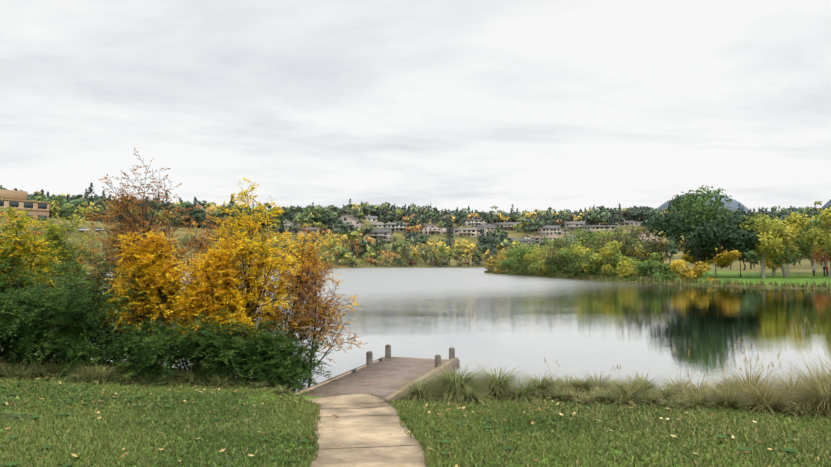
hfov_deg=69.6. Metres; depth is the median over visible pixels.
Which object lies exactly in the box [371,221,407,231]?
house
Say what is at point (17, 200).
office building
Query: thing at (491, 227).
house
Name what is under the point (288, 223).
house
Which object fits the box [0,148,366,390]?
trees
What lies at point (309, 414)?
lawn grass
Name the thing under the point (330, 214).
hill trees
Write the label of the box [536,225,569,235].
house
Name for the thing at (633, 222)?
house
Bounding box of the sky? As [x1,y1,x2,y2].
[0,0,830,213]
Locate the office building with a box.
[0,189,49,224]
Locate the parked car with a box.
[77,228,88,231]
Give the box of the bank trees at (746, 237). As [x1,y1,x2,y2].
[10,185,830,288]
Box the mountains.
[657,193,830,213]
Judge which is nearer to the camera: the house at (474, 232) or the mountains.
the house at (474, 232)
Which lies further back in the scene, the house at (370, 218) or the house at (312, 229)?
the house at (370, 218)
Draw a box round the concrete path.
[307,394,427,466]
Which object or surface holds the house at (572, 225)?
on the ground at (802, 273)
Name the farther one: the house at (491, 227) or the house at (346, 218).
the house at (491, 227)
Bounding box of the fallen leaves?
[0,362,829,466]
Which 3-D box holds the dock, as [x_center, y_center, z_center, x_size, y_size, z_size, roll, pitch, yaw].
[-0.620,3.999,13.461,2.088,2.298,4.892,-1,-3,18]
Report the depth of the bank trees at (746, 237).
93.97 m
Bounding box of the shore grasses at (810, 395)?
[0,317,830,418]
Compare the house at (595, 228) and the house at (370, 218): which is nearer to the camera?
the house at (595, 228)
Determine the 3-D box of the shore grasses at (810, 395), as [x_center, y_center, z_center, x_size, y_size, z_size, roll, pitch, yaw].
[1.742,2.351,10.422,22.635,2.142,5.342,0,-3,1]
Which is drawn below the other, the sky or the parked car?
the parked car
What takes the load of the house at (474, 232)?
on the ground at (802, 273)
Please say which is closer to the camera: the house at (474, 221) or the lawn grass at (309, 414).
the lawn grass at (309, 414)
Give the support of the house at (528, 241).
on the ground at (802, 273)
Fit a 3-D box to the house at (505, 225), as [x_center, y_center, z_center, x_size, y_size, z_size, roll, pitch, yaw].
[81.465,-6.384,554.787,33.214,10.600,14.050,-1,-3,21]
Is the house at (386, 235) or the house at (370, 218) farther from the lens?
the house at (370, 218)
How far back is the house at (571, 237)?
478.54 m
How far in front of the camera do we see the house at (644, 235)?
436.36 m
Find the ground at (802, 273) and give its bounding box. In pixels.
[0,218,830,466]
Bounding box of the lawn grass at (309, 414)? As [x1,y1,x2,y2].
[0,358,830,466]
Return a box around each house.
[275,219,297,228]
[288,224,320,237]
[332,214,364,229]
[364,215,377,221]
[367,228,393,241]
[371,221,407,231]
[419,224,446,234]
[429,212,452,220]
[453,226,488,237]
[465,217,489,225]
[475,224,495,230]
[485,221,521,230]
[510,238,538,243]
[522,234,566,243]
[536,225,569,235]
[564,220,585,230]
[566,234,579,241]
[582,223,617,233]
[610,220,640,225]
[634,230,663,244]
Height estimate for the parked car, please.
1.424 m
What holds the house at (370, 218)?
on the ground at (802, 273)
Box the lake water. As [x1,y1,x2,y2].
[1,267,830,391]
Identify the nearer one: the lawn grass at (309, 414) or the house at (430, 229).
the lawn grass at (309, 414)
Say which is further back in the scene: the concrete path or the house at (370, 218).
the house at (370, 218)
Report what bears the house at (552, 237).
on the ground at (802, 273)
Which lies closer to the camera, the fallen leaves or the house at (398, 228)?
the fallen leaves
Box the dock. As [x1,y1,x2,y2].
[294,344,459,402]
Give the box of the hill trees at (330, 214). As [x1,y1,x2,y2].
[0,183,830,267]
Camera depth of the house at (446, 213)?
615.50 m
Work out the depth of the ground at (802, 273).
84.80 m
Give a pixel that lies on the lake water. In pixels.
(529, 324)

